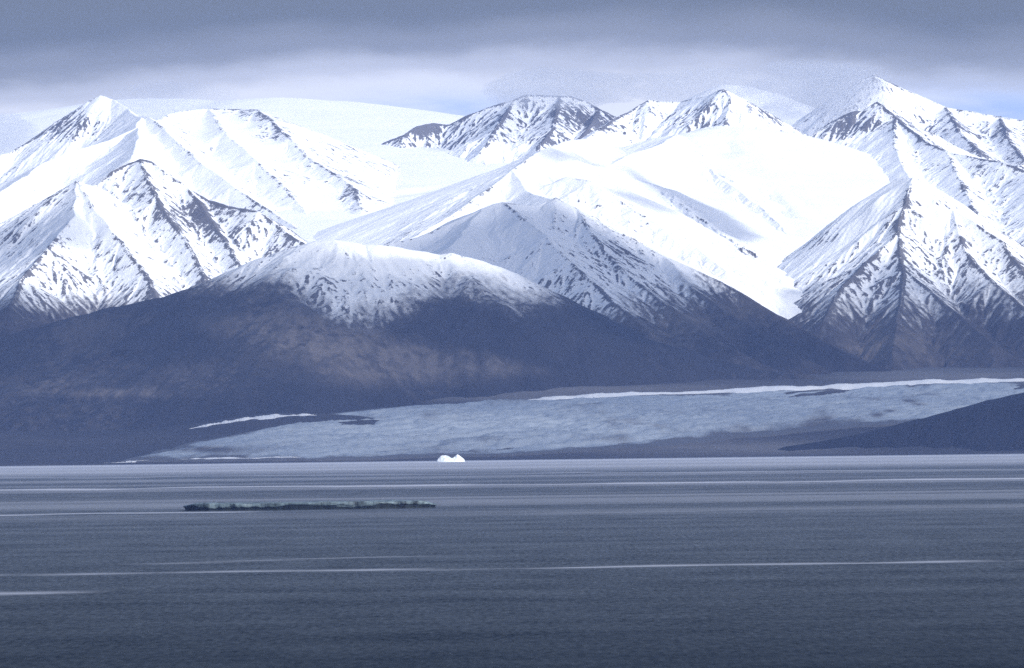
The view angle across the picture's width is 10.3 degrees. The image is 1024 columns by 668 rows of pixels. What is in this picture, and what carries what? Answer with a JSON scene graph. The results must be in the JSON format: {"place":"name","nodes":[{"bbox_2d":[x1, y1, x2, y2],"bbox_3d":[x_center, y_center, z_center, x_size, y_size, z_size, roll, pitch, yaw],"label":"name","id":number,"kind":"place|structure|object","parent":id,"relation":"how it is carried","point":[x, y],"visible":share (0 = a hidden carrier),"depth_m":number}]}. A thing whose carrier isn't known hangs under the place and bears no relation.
{"place":"outdoors","nodes":[
{"label":"outdoors","id":0,"kind":"place"},
{"bbox_2d":[0,159,307,336],"bbox_3d":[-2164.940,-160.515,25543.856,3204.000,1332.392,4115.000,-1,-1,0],"label":"mountain","id":1,"kind":"structure","parent":0,"point":[138,230],"depth_m":25470.42},
{"bbox_2d":[0,95,398,228],"bbox_3d":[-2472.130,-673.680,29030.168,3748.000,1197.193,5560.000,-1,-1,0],"label":"mountain","id":2,"kind":"structure","parent":0,"point":[268,165],"depth_m":28918.07},
{"bbox_2d":[0,98,511,242],"bbox_3d":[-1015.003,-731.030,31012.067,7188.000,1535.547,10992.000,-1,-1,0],"label":"mountain","id":3,"kind":"structure","parent":0,"point":[368,128],"depth_m":32489.78},
{"bbox_2d":[0,240,822,431],"bbox_3d":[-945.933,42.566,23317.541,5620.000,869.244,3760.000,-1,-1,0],"label":"hill","id":4,"kind":"structure","parent":0,"point":[328,326],"depth_m":22831.72},
{"bbox_2d":[382,95,615,163],"bbox_3d":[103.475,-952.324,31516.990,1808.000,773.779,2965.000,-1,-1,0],"label":"mountain","id":5,"kind":"structure","parent":0,"point":[516,129],"depth_m":31437.85},
{"bbox_2d":[0,454,1023,667],"bbox_3d":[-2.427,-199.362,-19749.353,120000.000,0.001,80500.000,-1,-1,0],"label":"water","id":6,"kind":"structure","parent":0,"point":[894,561],"depth_m":4913.68},
{"bbox_2d":[183,500,436,510],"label":"islet","id":7,"kind":"object","parent":6,"relation":"on","point":[304,505],"visible":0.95,"depth_m":8407.60},
{"bbox_2d":[436,454,464,461],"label":"iceberg","id":8,"kind":"object","parent":6,"relation":"on","point":[446,458],"visible":0.98,"depth_m":19481.64},
{"bbox_2d":[0,367,1023,465],"bbox_3d":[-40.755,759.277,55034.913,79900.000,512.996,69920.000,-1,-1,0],"label":"ground","id":9,"kind":"structure","parent":0,"point":[89,447],"depth_m":21006.11},
{"bbox_2d":[113,460,146,462],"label":"snow bank","id":10,"kind":"structure","parent":9,"relation":"on","point":[129,461],"depth_m":20243.33},
{"bbox_2d":[191,413,311,428],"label":"snow bank","id":11,"kind":"structure","parent":9,"relation":"on","point":[271,416],"depth_m":21338.42},
{"bbox_2d":[121,381,1023,462],"bbox_3d":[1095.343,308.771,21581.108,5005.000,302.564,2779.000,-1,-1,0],"label":"glacier","id":12,"kind":"object","parent":9,"relation":"on","point":[486,428],"visible":0.94,"depth_m":21106.38},
{"bbox_2d":[192,456,283,458],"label":"snow bank","id":13,"kind":"structure","parent":12,"relation":"on","point":[234,457],"depth_m":20252.36},
{"bbox_2d":[529,378,1023,399],"bbox_3d":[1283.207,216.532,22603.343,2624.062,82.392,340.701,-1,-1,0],"label":"snow bank","id":14,"kind":"structure","parent":12,"relation":"on","point":[845,386],"depth_m":22592.14},
{"bbox_2d":[0,0,1023,119],"label":"sky","id":15,"kind":"structure","parent":0,"point":[456,57]},
{"bbox_2d":[313,89,889,318],"bbox_3d":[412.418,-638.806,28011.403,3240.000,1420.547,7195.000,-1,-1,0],"label":"mountain","id":16,"kind":"structure","parent":0,"point":[738,193],"depth_m":27357.51},
{"bbox_2d":[385,197,890,374],"bbox_3d":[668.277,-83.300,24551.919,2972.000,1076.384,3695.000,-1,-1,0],"label":"mountain","id":17,"kind":"structure","parent":0,"point":[573,253],"depth_m":24264.49},
{"bbox_2d":[681,84,815,125],"bbox_3d":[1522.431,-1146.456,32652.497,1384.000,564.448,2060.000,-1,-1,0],"label":"mountain","id":18,"kind":"structure","parent":0,"point":[787,110],"depth_m":32351.76},
{"bbox_2d":[777,177,1023,369],"bbox_3d":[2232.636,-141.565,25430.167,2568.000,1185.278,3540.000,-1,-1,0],"label":"mountain","id":19,"kind":"structure","parent":0,"point":[907,273],"depth_m":25096.93},
{"bbox_2d":[778,392,1023,451],"bbox_3d":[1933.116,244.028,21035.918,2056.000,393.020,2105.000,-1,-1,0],"label":"hill","id":20,"kind":"structure","parent":0,"point":[997,424],"depth_m":20526.15},
{"bbox_2d":[792,74,1023,245],"bbox_3d":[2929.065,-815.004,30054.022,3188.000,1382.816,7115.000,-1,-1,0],"label":"mountain","id":21,"kind":"structure","parent":0,"point":[973,161],"depth_m":30288.88}
]}

